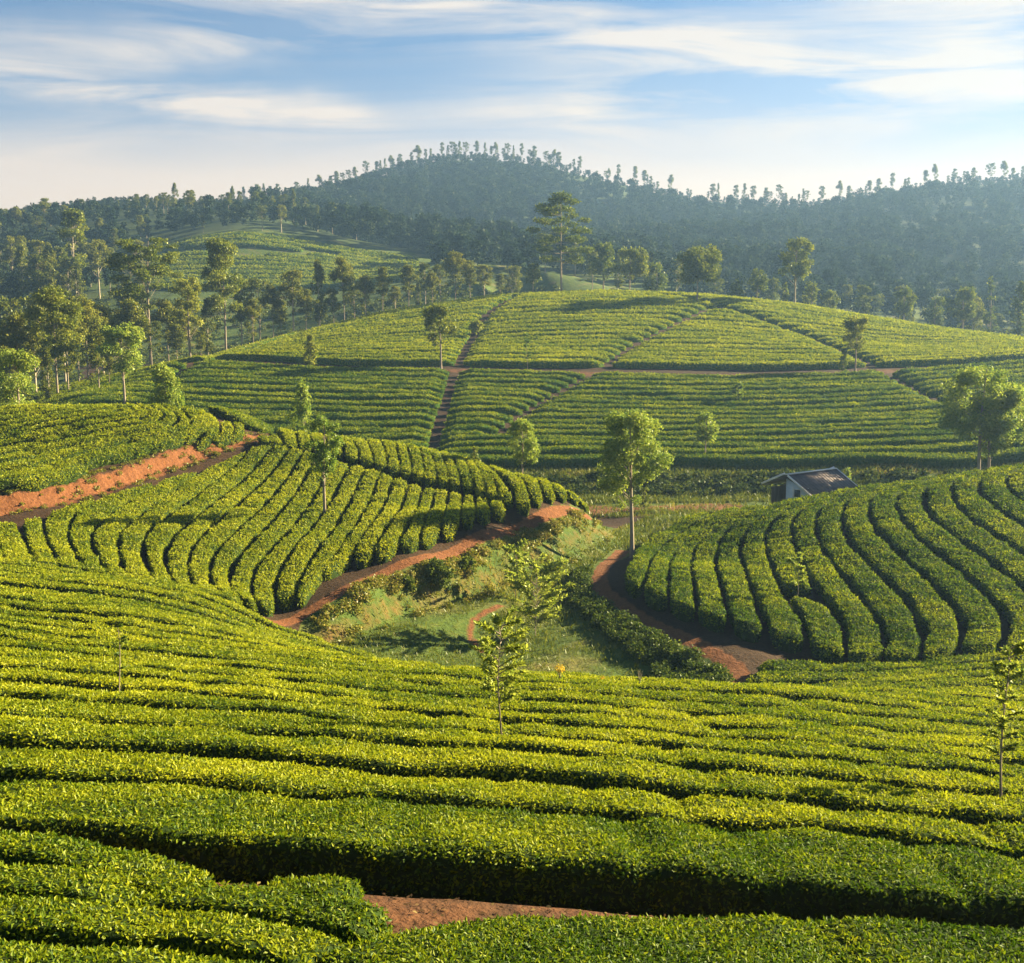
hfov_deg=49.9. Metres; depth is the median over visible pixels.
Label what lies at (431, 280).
wood tree
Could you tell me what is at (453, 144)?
wood tree
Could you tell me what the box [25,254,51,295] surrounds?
wood tree
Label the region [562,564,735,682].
bank plants
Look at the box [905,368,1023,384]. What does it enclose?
tea hedge
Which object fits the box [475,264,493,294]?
wood tree
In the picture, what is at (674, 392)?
tea hedge
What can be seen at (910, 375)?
tea hedge
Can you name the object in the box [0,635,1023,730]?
tea hedge
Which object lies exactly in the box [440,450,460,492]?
tea hedge
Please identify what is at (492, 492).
tea hedge
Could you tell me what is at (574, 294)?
tea hedge
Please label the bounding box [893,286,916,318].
tree
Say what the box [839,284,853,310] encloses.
wood tree
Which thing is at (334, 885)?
tea hedge
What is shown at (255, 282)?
wood tree
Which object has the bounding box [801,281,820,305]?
tree
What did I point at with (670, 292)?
tea hedge
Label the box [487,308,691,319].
tea hedge
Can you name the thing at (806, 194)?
wood tree
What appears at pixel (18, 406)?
tea hedge
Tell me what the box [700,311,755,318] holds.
tea hedge
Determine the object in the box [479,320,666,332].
tea hedge
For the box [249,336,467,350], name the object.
tea hedge
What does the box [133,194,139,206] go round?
wood tree
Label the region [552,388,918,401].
tea hedge
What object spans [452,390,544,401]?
tea hedge
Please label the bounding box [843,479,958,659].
tea hedge
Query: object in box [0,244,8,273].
wood tree
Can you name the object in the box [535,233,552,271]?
wood tree
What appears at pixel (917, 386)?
tea hedge
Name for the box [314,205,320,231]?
wood tree
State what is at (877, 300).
wood tree
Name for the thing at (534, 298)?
tea hedge
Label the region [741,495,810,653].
tea hedge
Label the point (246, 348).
tea hedge
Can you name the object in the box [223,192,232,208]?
wood tree
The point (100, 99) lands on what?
sky
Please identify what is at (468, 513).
tea hedge
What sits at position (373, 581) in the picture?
bank tufts
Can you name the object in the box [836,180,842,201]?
wood tree
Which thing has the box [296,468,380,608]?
tea hedge
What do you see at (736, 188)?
wood tree
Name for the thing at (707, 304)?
tea hedge
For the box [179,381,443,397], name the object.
tea hedge
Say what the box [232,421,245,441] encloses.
tea hedge
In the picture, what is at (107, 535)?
tea hedge
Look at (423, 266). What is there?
wood tree
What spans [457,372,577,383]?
tea hedge
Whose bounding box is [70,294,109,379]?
wood tree
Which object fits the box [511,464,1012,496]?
shrubs
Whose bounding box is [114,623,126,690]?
sapling
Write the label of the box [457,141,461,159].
wood tree
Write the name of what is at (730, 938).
tea hedge
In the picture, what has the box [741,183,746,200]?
wood tree
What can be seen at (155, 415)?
tea hedge
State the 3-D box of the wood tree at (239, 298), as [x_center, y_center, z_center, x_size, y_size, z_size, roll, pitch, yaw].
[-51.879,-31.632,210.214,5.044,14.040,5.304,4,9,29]
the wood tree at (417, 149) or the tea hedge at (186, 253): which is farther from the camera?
the wood tree at (417, 149)
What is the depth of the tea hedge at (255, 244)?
363.44 m
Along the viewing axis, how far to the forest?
457.73 m
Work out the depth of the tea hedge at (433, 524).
65.78 m
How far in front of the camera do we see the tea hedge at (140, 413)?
86.11 m
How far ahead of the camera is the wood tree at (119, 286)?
273.66 m
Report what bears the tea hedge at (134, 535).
on the ground at (742, 660)
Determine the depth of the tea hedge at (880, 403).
134.72 m
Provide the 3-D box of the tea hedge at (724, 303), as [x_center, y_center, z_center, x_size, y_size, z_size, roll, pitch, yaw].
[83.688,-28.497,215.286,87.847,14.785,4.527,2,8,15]
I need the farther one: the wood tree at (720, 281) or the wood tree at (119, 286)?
the wood tree at (720, 281)
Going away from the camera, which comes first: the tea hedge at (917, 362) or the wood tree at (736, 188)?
the tea hedge at (917, 362)
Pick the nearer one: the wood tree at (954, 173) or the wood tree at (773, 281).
the wood tree at (773, 281)
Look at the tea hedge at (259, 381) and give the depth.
149.03 m
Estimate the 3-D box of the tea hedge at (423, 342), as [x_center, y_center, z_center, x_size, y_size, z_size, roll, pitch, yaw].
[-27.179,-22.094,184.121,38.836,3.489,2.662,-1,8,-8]
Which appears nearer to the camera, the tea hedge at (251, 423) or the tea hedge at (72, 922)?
the tea hedge at (72, 922)
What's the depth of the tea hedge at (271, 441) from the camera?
86.77 m
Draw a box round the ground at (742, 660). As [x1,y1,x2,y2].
[0,160,1023,932]
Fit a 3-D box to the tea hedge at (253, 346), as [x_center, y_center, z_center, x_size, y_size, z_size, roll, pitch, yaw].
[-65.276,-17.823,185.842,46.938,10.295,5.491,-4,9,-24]
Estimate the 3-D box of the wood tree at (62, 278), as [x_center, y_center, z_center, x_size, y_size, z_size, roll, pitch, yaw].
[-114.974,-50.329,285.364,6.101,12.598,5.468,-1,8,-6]
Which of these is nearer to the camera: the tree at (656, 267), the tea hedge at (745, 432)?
the tea hedge at (745, 432)
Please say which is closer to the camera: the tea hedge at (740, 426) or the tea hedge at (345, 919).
the tea hedge at (345, 919)
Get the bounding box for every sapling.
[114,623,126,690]
[467,605,530,734]
[501,538,532,596]
[501,549,575,635]
[523,332,531,368]
[731,381,744,399]
[785,551,807,594]
[983,640,1023,797]
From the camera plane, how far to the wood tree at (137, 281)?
273.81 m
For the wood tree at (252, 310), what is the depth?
203.41 m
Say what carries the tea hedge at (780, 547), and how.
on the ground at (742, 660)
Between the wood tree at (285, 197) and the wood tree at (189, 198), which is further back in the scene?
the wood tree at (285, 197)
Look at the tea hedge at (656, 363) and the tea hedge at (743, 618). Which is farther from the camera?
the tea hedge at (656, 363)
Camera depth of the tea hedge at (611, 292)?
232.38 m
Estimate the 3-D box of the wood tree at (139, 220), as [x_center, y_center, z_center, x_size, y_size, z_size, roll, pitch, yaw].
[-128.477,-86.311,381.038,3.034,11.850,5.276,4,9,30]
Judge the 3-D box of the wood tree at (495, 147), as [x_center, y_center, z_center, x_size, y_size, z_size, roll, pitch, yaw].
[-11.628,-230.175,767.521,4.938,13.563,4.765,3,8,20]
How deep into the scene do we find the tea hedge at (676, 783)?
14.95 m
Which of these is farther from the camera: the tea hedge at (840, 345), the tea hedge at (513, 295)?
the tea hedge at (513, 295)
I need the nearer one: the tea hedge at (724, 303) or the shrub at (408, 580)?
the shrub at (408, 580)
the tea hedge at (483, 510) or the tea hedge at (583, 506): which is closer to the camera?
the tea hedge at (483, 510)
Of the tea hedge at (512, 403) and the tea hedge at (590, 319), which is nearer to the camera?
the tea hedge at (512, 403)
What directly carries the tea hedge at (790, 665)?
on the ground at (742, 660)
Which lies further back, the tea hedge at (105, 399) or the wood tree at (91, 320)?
the wood tree at (91, 320)
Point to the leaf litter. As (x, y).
(408, 896)
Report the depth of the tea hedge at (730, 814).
12.84 m
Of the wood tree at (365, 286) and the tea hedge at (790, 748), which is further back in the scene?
the wood tree at (365, 286)
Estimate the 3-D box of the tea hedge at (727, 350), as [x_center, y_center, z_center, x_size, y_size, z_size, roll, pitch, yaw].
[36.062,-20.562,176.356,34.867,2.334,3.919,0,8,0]
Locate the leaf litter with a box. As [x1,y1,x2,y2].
[223,881,707,932]
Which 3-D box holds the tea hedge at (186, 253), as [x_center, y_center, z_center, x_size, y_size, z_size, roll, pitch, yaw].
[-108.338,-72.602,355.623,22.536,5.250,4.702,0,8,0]
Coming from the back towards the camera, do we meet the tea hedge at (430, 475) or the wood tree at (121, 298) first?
the wood tree at (121, 298)
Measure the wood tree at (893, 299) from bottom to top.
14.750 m
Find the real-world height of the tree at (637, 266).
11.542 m
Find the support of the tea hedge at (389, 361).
on the ground at (742, 660)
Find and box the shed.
[761,466,857,503]
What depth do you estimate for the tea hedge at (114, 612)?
38.75 m
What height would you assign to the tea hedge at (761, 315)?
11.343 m
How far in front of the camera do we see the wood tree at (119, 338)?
168.56 m
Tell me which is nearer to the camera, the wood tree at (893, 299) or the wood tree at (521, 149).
the wood tree at (893, 299)
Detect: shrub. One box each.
[400,573,416,591]
[424,556,456,588]
[459,555,477,575]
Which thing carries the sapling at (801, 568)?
on the ground at (742, 660)
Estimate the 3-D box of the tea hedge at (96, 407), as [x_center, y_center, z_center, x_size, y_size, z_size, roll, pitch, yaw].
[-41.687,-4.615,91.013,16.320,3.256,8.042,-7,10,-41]
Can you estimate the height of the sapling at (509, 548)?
3.450 m
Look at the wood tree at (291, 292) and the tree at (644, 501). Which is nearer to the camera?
the tree at (644, 501)
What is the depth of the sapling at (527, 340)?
161.13 m
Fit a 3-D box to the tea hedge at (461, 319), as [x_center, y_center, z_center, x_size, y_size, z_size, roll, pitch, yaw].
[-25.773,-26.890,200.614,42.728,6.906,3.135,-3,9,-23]
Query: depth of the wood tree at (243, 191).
689.86 m
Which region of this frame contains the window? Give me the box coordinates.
[793,489,800,497]
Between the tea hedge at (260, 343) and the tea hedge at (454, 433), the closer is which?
the tea hedge at (454, 433)
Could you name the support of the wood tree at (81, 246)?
on the ground at (742, 660)
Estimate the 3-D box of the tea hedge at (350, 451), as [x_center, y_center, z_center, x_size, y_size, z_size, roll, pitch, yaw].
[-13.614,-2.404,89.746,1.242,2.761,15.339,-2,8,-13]
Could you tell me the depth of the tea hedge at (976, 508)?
69.52 m
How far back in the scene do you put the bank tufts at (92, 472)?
77.35 m
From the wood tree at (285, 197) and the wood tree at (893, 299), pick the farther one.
the wood tree at (285, 197)
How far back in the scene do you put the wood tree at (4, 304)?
206.03 m
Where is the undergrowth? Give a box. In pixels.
[0,280,562,404]
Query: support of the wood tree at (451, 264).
on the ground at (742, 660)
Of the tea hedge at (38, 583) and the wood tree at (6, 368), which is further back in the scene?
the wood tree at (6, 368)
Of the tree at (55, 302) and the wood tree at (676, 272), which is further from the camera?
the wood tree at (676, 272)
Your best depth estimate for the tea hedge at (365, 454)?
84.06 m
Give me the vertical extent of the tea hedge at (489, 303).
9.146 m
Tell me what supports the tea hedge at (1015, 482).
on the ground at (742, 660)
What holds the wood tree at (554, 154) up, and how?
on the ground at (742, 660)
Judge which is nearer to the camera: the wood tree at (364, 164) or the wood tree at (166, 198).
the wood tree at (166, 198)
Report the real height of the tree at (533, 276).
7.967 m
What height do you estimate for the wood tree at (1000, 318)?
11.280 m
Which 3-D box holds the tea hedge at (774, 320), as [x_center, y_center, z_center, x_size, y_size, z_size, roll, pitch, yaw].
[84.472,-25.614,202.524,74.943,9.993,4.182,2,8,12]
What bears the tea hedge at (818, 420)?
on the ground at (742, 660)
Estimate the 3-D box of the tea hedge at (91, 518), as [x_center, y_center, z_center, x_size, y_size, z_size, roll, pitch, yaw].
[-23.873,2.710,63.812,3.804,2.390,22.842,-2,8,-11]
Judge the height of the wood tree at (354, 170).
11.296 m
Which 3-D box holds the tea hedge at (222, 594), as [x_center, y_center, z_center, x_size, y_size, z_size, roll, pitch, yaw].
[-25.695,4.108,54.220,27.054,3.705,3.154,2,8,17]
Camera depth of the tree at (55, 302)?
147.69 m
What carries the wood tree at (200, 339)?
on the ground at (742, 660)
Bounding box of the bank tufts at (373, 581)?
[309,508,609,645]
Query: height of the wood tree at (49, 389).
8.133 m
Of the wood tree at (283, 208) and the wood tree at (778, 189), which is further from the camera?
the wood tree at (778, 189)
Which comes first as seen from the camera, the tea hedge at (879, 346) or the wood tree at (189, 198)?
the tea hedge at (879, 346)
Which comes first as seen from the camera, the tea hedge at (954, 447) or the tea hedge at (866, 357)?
the tea hedge at (954, 447)
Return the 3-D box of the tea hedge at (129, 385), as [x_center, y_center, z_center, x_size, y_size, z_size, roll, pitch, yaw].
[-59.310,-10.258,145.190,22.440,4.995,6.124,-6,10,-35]
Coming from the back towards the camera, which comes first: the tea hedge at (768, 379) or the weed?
the tea hedge at (768, 379)
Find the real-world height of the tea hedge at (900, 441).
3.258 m
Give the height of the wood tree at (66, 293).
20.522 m
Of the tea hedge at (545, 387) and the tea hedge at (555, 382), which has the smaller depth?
the tea hedge at (545, 387)
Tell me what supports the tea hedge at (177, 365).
on the ground at (742, 660)
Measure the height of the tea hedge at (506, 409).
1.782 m
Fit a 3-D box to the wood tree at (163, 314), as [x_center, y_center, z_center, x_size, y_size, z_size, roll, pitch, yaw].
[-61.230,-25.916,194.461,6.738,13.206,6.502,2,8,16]
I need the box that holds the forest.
[0,151,1023,334]
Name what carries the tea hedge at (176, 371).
on the ground at (742, 660)
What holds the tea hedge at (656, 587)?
on the ground at (742, 660)
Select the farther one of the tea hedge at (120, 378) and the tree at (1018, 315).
the tree at (1018, 315)
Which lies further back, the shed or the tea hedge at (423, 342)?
the tea hedge at (423, 342)
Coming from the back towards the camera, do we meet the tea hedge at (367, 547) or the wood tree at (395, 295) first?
the wood tree at (395, 295)
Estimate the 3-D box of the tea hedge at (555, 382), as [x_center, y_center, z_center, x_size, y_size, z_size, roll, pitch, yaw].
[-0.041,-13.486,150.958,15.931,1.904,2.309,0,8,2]
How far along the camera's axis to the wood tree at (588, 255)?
282.75 m
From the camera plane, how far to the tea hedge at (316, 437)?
88.80 m
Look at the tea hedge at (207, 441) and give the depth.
85.28 m
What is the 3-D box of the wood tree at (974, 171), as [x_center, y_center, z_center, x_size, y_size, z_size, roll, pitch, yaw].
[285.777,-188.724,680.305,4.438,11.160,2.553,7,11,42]
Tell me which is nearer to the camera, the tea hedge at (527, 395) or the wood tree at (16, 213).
the tea hedge at (527, 395)
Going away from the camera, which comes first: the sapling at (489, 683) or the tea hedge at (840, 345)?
the sapling at (489, 683)
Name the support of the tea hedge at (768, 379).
on the ground at (742, 660)
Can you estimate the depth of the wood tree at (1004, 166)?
668.26 m
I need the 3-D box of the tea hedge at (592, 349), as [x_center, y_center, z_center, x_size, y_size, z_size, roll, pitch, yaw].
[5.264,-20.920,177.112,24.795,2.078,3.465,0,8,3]
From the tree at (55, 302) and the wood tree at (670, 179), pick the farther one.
the wood tree at (670, 179)
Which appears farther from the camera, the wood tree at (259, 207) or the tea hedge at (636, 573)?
the wood tree at (259, 207)
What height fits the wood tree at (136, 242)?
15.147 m
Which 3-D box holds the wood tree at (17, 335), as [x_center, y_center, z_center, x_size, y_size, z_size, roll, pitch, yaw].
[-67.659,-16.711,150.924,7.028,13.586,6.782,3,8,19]
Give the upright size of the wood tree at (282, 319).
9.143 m
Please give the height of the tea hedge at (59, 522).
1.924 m
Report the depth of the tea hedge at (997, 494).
73.19 m
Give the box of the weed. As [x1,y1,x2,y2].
[554,664,564,678]
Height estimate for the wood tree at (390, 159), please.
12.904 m
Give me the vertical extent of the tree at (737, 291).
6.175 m
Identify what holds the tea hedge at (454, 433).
on the ground at (742, 660)
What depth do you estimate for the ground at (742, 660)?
68.21 m
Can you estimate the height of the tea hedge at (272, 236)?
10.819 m
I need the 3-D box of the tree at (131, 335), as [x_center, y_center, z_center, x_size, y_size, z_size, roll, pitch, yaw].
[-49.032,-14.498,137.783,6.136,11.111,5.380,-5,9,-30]
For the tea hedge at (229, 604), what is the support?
on the ground at (742, 660)
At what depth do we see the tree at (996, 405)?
96.15 m
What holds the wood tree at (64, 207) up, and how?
on the ground at (742, 660)
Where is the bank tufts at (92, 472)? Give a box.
[0,431,267,514]
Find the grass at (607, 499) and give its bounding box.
[305,453,1023,677]
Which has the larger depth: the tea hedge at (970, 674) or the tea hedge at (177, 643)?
the tea hedge at (970, 674)
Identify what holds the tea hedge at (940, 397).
on the ground at (742, 660)
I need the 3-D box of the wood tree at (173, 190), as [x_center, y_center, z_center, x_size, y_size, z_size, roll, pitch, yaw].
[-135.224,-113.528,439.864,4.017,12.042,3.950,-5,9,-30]
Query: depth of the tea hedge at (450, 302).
223.17 m
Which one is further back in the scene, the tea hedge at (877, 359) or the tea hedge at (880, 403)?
the tea hedge at (877, 359)
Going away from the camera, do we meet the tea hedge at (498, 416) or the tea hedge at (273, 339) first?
the tea hedge at (498, 416)
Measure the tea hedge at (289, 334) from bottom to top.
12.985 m
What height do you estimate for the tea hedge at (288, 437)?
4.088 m
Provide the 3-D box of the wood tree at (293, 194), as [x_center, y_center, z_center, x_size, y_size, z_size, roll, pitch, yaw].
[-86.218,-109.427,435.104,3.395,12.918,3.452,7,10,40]
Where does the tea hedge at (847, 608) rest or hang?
on the ground at (742, 660)
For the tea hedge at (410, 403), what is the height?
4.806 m
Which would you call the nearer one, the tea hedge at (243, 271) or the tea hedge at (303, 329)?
the tea hedge at (303, 329)
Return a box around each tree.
[0,208,7,225]
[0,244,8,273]
[0,295,29,373]
[0,311,41,382]
[0,345,18,403]
[0,348,40,405]
[2,236,16,270]
[8,206,23,229]
[13,243,31,308]
[14,235,28,277]
[18,331,49,390]
[20,285,85,393]
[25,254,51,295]
[26,239,47,269]
[26,297,47,383]
[28,216,45,234]
[37,197,50,228]
[37,346,56,398]
[40,247,59,285]
[44,242,54,284]
[45,283,73,382]
[45,313,88,388]
[52,245,69,281]
[56,208,90,296]
[56,266,80,308]
[60,204,67,217]
[66,230,92,267]
[68,335,89,380]
[70,262,87,298]
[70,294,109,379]
[82,246,97,286]
[84,331,107,387]
[86,238,110,298]
[91,304,118,371]
[93,218,102,236]
[93,321,145,403]
[102,247,113,289]
[102,354,118,382]
[104,237,186,365]
[105,298,149,364]
[107,228,118,249]
[110,275,130,300]
[112,289,144,369]
[115,336,126,372]
[127,239,146,267]
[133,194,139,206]
[133,262,149,315]
[135,215,146,238]
[140,321,165,364]
[143,194,149,207]
[145,361,184,409]
[146,299,183,360]
[153,195,159,210]
[158,192,167,209]
[163,194,172,209]
[163,324,186,358]
[169,183,178,207]
[170,276,204,356]
[181,313,197,344]
[184,190,195,204]
[195,331,206,354]
[198,237,244,349]
[199,297,216,354]
[218,194,224,207]
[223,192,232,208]
[227,279,254,345]
[230,185,234,205]
[236,191,242,202]
[240,186,245,199]
[241,298,261,342]
[243,277,273,340]
[251,191,261,221]
[255,205,267,230]
[259,285,284,337]
[274,300,288,334]
[275,204,287,232]
[276,269,306,330]
[278,194,288,217]
[285,379,318,433]
[290,188,295,220]
[296,288,319,329]
[300,197,308,224]
[303,334,317,366]
[304,415,344,515]
[308,258,327,325]
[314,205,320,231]
[315,175,322,185]
[324,287,339,322]
[328,257,357,319]
[332,171,338,178]
[342,284,363,318]
[345,170,351,178]
[352,167,358,176]
[354,275,376,314]
[362,161,369,172]
[375,266,392,310]
[388,155,392,165]
[388,285,401,308]
[398,265,420,305]
[412,145,421,160]
[414,281,423,305]
[416,262,429,303]
[422,302,459,368]
[424,272,440,302]
[427,264,448,300]
[439,142,443,155]
[441,250,470,299]
[448,142,455,154]
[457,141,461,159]
[461,260,476,297]
[463,142,468,152]
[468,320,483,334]
[470,446,480,460]
[473,141,478,153]
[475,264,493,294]
[492,142,497,155]
[494,274,507,293]
[502,266,523,292]
[504,143,509,160]
[507,417,540,472]
[511,265,520,292]
[519,143,523,162]
[523,262,541,291]
[526,190,595,290]
[532,146,536,159]
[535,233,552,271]
[546,154,551,163]
[551,149,557,161]
[556,152,561,161]
[568,238,580,276]
[577,156,581,172]
[585,251,597,289]
[587,241,614,288]
[594,407,674,557]
[610,246,650,288]
[614,254,625,288]
[633,166,637,181]
[639,487,651,507]
[641,170,647,183]
[642,262,668,291]
[643,254,660,281]
[665,259,684,291]
[667,174,673,189]
[676,244,723,299]
[692,411,719,451]
[705,278,724,294]
[710,184,715,195]
[727,278,743,296]
[733,184,738,197]
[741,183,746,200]
[746,268,768,297]
[750,185,756,198]
[763,187,769,206]
[765,277,782,300]
[776,184,782,206]
[777,236,814,302]
[782,282,789,301]
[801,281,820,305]
[802,190,810,200]
[818,186,825,200]
[820,290,840,308]
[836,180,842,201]
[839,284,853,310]
[839,349,847,371]
[841,315,869,370]
[845,467,851,478]
[846,186,852,194]
[853,284,874,313]
[861,293,883,315]
[867,180,872,192]
[876,178,881,190]
[878,291,891,316]
[886,284,913,317]
[890,173,895,188]
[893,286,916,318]
[906,304,914,321]
[922,296,945,325]
[923,170,928,183]
[929,310,943,325]
[932,163,938,179]
[933,289,950,306]
[937,363,1023,469]
[942,286,978,328]
[952,168,957,180]
[959,296,987,330]
[971,167,977,179]
[981,276,1000,332]
[985,163,995,176]
[986,313,1005,332]
[1001,161,1008,176]
[1004,280,1023,336]
[1006,318,1022,334]
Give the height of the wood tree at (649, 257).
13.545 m
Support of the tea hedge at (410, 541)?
on the ground at (742, 660)
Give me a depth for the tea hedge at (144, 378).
156.28 m
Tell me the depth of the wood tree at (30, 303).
196.69 m
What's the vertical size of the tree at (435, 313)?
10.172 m
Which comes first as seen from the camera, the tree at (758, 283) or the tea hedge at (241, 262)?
the tree at (758, 283)
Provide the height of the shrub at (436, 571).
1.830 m
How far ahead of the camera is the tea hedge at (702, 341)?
183.59 m
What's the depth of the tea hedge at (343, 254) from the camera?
364.78 m
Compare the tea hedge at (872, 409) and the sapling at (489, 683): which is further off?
the tea hedge at (872, 409)
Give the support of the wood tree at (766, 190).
on the ground at (742, 660)
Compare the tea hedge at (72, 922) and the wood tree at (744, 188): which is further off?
the wood tree at (744, 188)
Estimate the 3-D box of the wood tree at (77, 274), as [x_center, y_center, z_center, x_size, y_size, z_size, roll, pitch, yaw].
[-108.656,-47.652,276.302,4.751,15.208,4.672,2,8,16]
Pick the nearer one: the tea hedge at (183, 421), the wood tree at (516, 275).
the tea hedge at (183, 421)
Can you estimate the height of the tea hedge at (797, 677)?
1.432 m
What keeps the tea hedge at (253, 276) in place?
on the ground at (742, 660)
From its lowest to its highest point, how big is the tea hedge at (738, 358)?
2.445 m
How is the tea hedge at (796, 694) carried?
on the ground at (742, 660)
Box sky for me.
[0,0,1023,209]
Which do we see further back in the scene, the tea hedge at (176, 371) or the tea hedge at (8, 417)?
the tea hedge at (176, 371)
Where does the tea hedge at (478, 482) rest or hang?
on the ground at (742, 660)
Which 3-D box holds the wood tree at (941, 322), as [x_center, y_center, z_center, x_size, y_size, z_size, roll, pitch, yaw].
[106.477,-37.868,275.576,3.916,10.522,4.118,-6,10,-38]
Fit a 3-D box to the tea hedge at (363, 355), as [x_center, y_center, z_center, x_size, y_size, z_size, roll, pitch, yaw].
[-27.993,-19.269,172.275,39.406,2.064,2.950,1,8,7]
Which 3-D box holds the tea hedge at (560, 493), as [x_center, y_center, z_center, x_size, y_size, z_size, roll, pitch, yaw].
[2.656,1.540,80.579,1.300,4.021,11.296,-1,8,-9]
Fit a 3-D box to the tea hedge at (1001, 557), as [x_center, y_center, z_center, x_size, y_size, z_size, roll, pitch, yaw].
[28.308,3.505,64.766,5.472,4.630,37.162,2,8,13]
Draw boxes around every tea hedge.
[0,372,154,405]
[0,375,156,406]
[0,402,59,409]
[0,402,119,434]
[0,402,149,447]
[0,402,164,454]
[0,403,75,415]
[0,403,91,422]
[0,403,105,427]
[0,403,134,439]
[0,403,177,462]
[0,403,190,472]
[0,405,204,490]
[0,521,30,562]
[0,549,217,588]
[0,556,244,606]
[0,563,327,642]
[0,569,376,657]
[0,575,350,654]
[0,583,306,645]
[0,591,351,654]
[0,596,529,671]
[0,604,1023,700]
[0,613,1023,705]
[0,619,1023,711]
[0,626,1023,721]
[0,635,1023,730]
[0,645,1023,739]
[0,654,1023,750]
[0,666,1023,766]
[0,680,1023,778]
[0,695,1023,796]
[0,713,1023,826]
[0,745,1023,859]
[0,778,1023,930]
[0,829,215,893]
[0,861,395,943]
[0,890,344,962]
[0,936,287,962]
[2,366,178,402]
[3,355,206,399]
[16,465,88,492]
[23,516,57,566]
[24,379,159,401]
[26,361,186,394]
[33,383,149,402]
[40,386,442,403]
[44,390,441,408]
[44,499,94,569]
[58,394,438,415]
[68,482,153,573]
[93,472,197,574]
[119,452,246,580]
[123,404,435,421]
[144,276,418,290]
[144,445,271,587]
[145,254,418,270]
[145,275,415,284]
[146,231,418,260]
[148,258,418,272]
[148,273,419,279]
[149,250,208,260]
[149,268,415,275]
[158,233,418,262]
[167,263,416,272]
[167,444,289,588]
[176,371,444,390]
[176,376,444,393]
[179,368,446,385]
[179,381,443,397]
[183,238,304,251]
[185,363,448,380]
[186,409,218,444]
[188,447,302,592]
[193,359,449,376]
[197,419,220,451]
[206,331,299,355]
[206,405,274,433]
[207,328,308,355]
[210,451,312,603]
[211,339,271,355]
[212,346,255,354]
[214,351,454,365]
[214,420,233,447]
[215,335,287,353]
[218,345,259,353]
[221,352,456,361]
[229,346,460,354]
[230,457,327,612]
[232,350,457,357]
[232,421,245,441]
[238,341,463,351]
[239,344,461,352]
[243,333,469,351]
[248,328,471,350]
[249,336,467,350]
[250,323,471,349]
[251,339,464,350]
[251,415,433,429]
[253,461,349,616]
[254,320,469,348]
[257,435,282,451]
[258,316,478,347]
[263,252,418,269]
[263,312,481,345]
[265,308,487,344]
[266,873,365,902]
[269,422,431,435]
[272,431,430,441]
[274,304,492,340]
[275,427,297,453]
[276,464,363,611]
[277,300,497,339]
[293,297,503,334]
[294,430,311,452]
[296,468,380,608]
[306,251,417,267]
[308,295,507,329]
[309,432,326,452]
[317,293,512,327]
[317,910,1023,962]
[322,472,392,580]
[325,434,342,461]
[338,252,418,265]
[338,289,846,321]
[338,435,358,466]
[351,436,374,471]
[354,477,408,568]
[365,438,386,475]
[376,484,421,564]
[381,439,400,479]
[391,438,429,447]
[395,441,413,482]
[400,487,434,553]
[405,442,424,485]
[418,445,437,488]
[420,488,447,549]
[428,448,449,491]
[437,431,1023,450]
[438,425,1022,445]
[439,438,1023,455]
[440,429,487,439]
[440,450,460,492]
[441,422,499,434]
[442,492,462,542]
[444,416,504,428]
[446,411,513,422]
[447,404,523,415]
[449,398,529,410]
[449,446,1023,468]
[451,394,537,406]
[451,452,473,496]
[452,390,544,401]
[453,381,560,392]
[453,385,551,398]
[455,377,569,387]
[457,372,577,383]
[458,367,585,378]
[461,495,476,530]
[462,357,604,367]
[464,352,609,362]
[464,455,486,503]
[466,348,615,359]
[468,345,620,354]
[470,341,625,350]
[471,338,632,346]
[473,332,643,343]
[473,459,498,505]
[474,328,650,340]
[476,497,490,525]
[477,324,658,336]
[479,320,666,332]
[483,312,682,323]
[483,316,673,327]
[484,464,513,509]
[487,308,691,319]
[487,465,530,516]
[490,500,505,523]
[491,304,698,316]
[496,300,705,310]
[499,423,1022,436]
[501,296,715,307]
[507,293,702,302]
[507,416,965,431]
[508,470,543,509]
[514,292,686,298]
[516,290,662,297]
[521,288,635,294]
[522,404,1023,420]
[525,410,1017,425]
[532,400,1023,415]
[536,476,555,505]
[537,397,939,410]
[544,393,928,406]
[550,482,566,503]
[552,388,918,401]
[558,384,911,396]
[565,489,579,506]
[568,381,904,390]
[577,377,897,386]
[577,498,589,513]
[584,373,888,381]
[591,369,883,378]
[612,357,866,370]
[618,353,859,361]
[621,350,850,357]
[624,512,708,598]
[628,346,841,354]
[634,342,837,350]
[641,338,831,347]
[643,506,739,611]
[650,333,821,343]
[653,290,917,322]
[659,330,816,341]
[667,325,805,336]
[669,504,763,621]
[673,322,796,333]
[679,292,980,331]
[681,319,780,328]
[690,314,766,323]
[691,502,776,632]
[698,295,1021,336]
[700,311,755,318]
[706,307,740,313]
[714,300,1020,336]
[716,498,795,643]
[726,303,1023,336]
[737,306,1023,337]
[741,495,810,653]
[746,658,1023,685]
[751,311,1022,338]
[756,650,1023,672]
[756,665,1023,687]
[764,316,1023,339]
[766,491,827,598]
[777,321,1022,339]
[790,595,844,664]
[791,326,1023,341]
[792,487,883,663]
[806,331,1023,342]
[816,482,921,662]
[817,336,1023,344]
[826,339,1023,345]
[832,342,1023,348]
[840,344,1021,351]
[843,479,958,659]
[847,345,1023,354]
[854,346,1023,357]
[862,348,1023,360]
[863,674,1023,689]
[869,349,1023,363]
[870,474,1001,655]
[875,352,1023,366]
[892,359,1023,377]
[897,473,1023,647]
[898,363,1023,381]
[904,684,1023,694]
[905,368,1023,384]
[912,372,1023,389]
[919,376,1023,393]
[926,381,1023,396]
[926,468,1023,591]
[936,385,1023,401]
[952,464,1023,555]
[980,464,1023,528]
[1007,469,1023,500]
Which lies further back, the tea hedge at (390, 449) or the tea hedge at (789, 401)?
the tea hedge at (789, 401)

